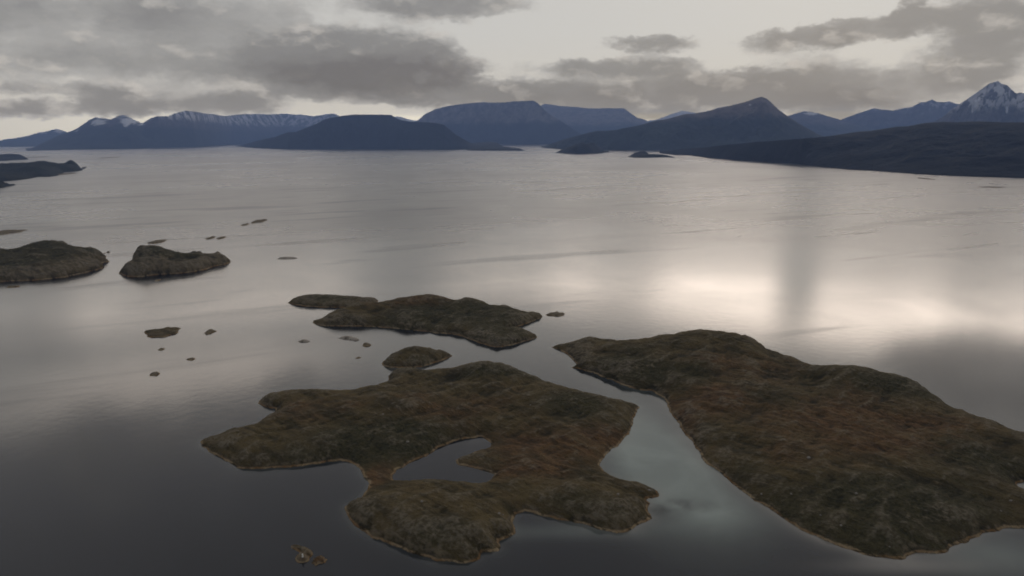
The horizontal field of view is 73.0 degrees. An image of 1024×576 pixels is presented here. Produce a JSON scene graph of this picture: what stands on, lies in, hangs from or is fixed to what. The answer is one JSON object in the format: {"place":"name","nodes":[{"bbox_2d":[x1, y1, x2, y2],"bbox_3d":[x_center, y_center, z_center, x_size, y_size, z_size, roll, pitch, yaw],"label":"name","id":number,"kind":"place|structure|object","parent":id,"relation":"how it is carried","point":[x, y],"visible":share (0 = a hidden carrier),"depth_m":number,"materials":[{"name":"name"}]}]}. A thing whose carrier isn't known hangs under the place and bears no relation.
{"place":"outdoors","nodes":[
{"label":"outdoors","id":0,"kind":"place"},
{"bbox_2d":[0,129,66,146],"bbox_3d":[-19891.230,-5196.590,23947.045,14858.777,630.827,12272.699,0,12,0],"label":"mountain","id":1,"kind":"structure","parent":0,"point":[34,140],"depth_m":25435.31,"materials":[{"name":"blue stone"}]},
{"bbox_2d":[26,111,337,150],"bbox_3d":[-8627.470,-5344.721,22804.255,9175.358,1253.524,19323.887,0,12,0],"label":"mountain","id":2,"kind":"structure","parent":0,"point":[188,129],"depth_m":18326.69,"materials":[{"name":"blue stone"}]},
{"bbox_2d":[236,114,503,149],"bbox_3d":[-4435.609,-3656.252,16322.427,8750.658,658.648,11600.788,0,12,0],"label":"mountain","id":3,"kind":"structure","parent":0,"point":[368,131],"depth_m":13187.28,"materials":[{"name":"blue stone"}]},
{"bbox_2d":[395,116,415,121],"bbox_3d":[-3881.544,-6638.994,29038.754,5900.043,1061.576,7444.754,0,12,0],"label":"mountain","id":4,"kind":"structure","parent":0,"point":[402,118],"depth_m":28155.99,"materials":[{"name":"grey stone"}]},
{"bbox_2d":[416,101,581,143],"bbox_3d":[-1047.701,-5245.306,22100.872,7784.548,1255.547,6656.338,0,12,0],"label":"mountain","id":5,"kind":"structure","parent":0,"point":[523,122],"depth_m":20544.56,"materials":[{"name":"blue stone"}]},
{"bbox_2d":[0,144,1023,575],"bbox_3d":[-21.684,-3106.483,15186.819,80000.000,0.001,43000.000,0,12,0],"label":"sea","id":6,"kind":"structure","parent":0,"point":[110,464],"depth_m":793.85,"materials":[{"name":"liquid"}]},
{"bbox_2d":[0,180,14,187],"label":"island","id":7,"kind":"structure","parent":6,"relation":"on","point":[3,184],"depth_m":3084.03,"materials":[{"name":"blue stone"}]},
{"bbox_2d":[0,230,25,234],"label":"skerry","id":8,"kind":"structure","parent":6,"relation":"in","point":[3,232],"depth_m":1536.44,"materials":[{"name":"grey stone"}]},
{"bbox_2d":[0,154,26,160],"bbox_3d":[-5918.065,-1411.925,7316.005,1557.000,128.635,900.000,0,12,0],"label":"island","id":9,"kind":"structure","parent":6,"relation":"in","point":[6,157],"depth_m":7378.66,"materials":[{"name":"stone"}]},
{"bbox_2d":[0,160,85,180],"bbox_3d":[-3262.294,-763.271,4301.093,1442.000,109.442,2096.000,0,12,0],"label":"island","id":10,"kind":"structure","parent":6,"relation":"in","point":[18,171],"depth_m":4151.11,"materials":[{"name":"blue stone"}]},
{"bbox_2d":[0,240,109,281],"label":"island","id":11,"kind":"structure","parent":6,"relation":"on","point":[43,260],"depth_m":1081.60,"materials":[{"name":"brown plant"}]},
{"bbox_2d":[149,372,159,375],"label":"skerry","id":12,"kind":"structure","parent":6,"relation":"in","point":[154,373],"depth_m":601.83,"materials":[{"name":"stone"}]},
{"bbox_2d":[148,239,166,243],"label":"skerry","id":13,"kind":"structure","parent":6,"relation":"in","point":[157,241],"depth_m":1375.30,"materials":[{"name":"grey stone"}]},
{"bbox_2d":[144,327,180,337],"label":"islet","id":14,"kind":"object","parent":6,"relation":"on","point":[162,332],"visible":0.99,"depth_m":728.23,"materials":[{"name":"brown stone"}]},
{"bbox_2d":[119,245,230,276],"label":"island","id":15,"kind":"structure","parent":6,"relation":"in","point":[148,260],"depth_m":1078.16,"materials":[{"name":"brown plant"}]},
{"bbox_2d":[205,329,215,334],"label":"skerry","id":16,"kind":"structure","parent":6,"relation":"in","point":[209,331],"depth_m":731.80,"materials":[{"name":"stone"}]},
{"bbox_2d":[251,219,266,222],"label":"skerry","id":17,"kind":"structure","parent":6,"relation":"in","point":[259,220],"depth_m":1705.22,"materials":[{"name":"grey stone"}]},
{"bbox_2d":[278,257,295,258],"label":"skerry","id":18,"kind":"structure","parent":6,"relation":"in","point":[287,258],"depth_m":1181.10,"materials":[{"name":"stone"}]},
{"bbox_2d":[291,545,312,562],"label":"skerry","id":19,"kind":"structure","parent":6,"relation":"in","point":[307,553],"depth_m":338.81,"materials":[{"name":"brown stone"}]},
{"bbox_2d":[312,555,326,565],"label":"skerry","id":20,"kind":"structure","parent":6,"relation":"in","point":[317,560],"depth_m":333.91,"materials":[{"name":"brown stone"}]},
{"bbox_2d":[288,294,377,307],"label":"island","id":21,"kind":"structure","parent":6,"relation":"on","point":[325,300],"depth_m":852.58,"materials":[{"name":"brown plant"}]},
{"bbox_2d":[339,336,358,340],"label":"skerry","id":22,"kind":"structure","parent":6,"relation":"in","point":[350,338],"depth_m":705.17,"materials":[{"name":"stone"}]},
{"bbox_2d":[382,346,451,367],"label":"island","id":23,"kind":"structure","parent":6,"relation":"on","point":[414,356],"depth_m":627.52,"materials":[{"name":"brown plant"}]},
{"bbox_2d":[313,294,542,346],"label":"island","id":24,"kind":"structure","parent":6,"relation":"on","point":[479,321],"depth_m":756.53,"materials":[{"name":"brown plant"}]},
{"bbox_2d":[200,361,658,563],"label":"island","id":25,"kind":"structure","parent":6,"relation":"on","point":[548,449],"depth_m":445.79,"materials":[{"name":"brown plant"}]},
{"bbox_2d":[467,142,523,150],"bbox_3d":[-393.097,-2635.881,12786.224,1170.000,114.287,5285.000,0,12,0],"label":"island","id":26,"kind":"structure","parent":6,"relation":"on","point":[494,148],"depth_m":10669.18,"materials":[{"name":"stone"}]},
{"bbox_2d":[546,311,564,315],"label":"skerry","id":27,"kind":"structure","parent":6,"relation":"in","point":[556,313],"depth_m":793.89,"materials":[{"name":"stone"}]},
{"bbox_2d":[556,142,608,153],"bbox_3d":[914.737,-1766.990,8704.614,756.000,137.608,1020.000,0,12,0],"label":"island","id":28,"kind":"structure","parent":6,"relation":"on","point":[586,148],"depth_m":8340.69,"materials":[{"name":"blue stone"}]},
{"bbox_2d":[627,151,674,157],"bbox_3d":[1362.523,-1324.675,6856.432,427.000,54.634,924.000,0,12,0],"label":"island","id":29,"kind":"structure","parent":6,"relation":"on","point":[642,154],"depth_m":6668.81,"materials":[{"name":"stone"}]},
{"bbox_2d":[552,329,1023,559],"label":"island","id":30,"kind":"structure","parent":6,"relation":"on","point":[916,466],"depth_m":437.82,"materials":[{"name":"brown plant"}]},
{"bbox_2d":[0,0,1023,139],"label":"sky","id":31,"kind":"structure","parent":0,"point":[65,64],"materials":[{"name":"grey"}]},
{"bbox_2d":[541,104,648,133],"bbox_3d":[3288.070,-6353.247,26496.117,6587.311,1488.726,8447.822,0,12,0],"label":"mountain","id":32,"kind":"structure","parent":0,"point":[580,120],"depth_m":25255.68,"materials":[{"name":"blue stone"}]},
{"bbox_2d":[649,111,694,121],"bbox_3d":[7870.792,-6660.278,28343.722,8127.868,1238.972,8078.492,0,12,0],"label":"mountain","id":33,"kind":"structure","parent":0,"point":[675,114],"depth_m":28690.18,"materials":[{"name":"grey stone"}]},
{"bbox_2d":[541,97,823,149],"bbox_3d":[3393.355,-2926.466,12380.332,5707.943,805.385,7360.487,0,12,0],"label":"mountain","id":34,"kind":"structure","parent":0,"point":[761,119],"depth_m":10329.20,"materials":[{"name":"blue stone"}]},
{"bbox_2d":[788,111,875,136],"bbox_3d":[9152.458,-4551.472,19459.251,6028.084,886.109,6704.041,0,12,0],"label":"mountain","id":35,"kind":"structure","parent":0,"point":[821,124],"depth_m":19306.75,"materials":[{"name":"blue stone"}]},
{"bbox_2d":[659,121,1023,177],"bbox_3d":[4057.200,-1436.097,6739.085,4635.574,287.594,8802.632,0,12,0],"label":"mountain","id":36,"kind":"structure","parent":0,"point":[981,149],"depth_m":4235.71,"materials":[{"name":"blue stone"}]},
{"bbox_2d":[841,100,958,129],"bbox_3d":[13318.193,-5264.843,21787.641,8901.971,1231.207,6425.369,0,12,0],"label":"mountain","id":37,"kind":"structure","parent":0,"point":[929,111],"depth_m":21026.71,"materials":[{"name":"blue stone"}]},
{"bbox_2d":[931,81,1023,122],"bbox_3d":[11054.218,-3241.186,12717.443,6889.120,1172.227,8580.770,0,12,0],"label":"mountain","id":38,"kind":"structure","parent":0,"point":[997,101],"depth_m":12903.43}
]}

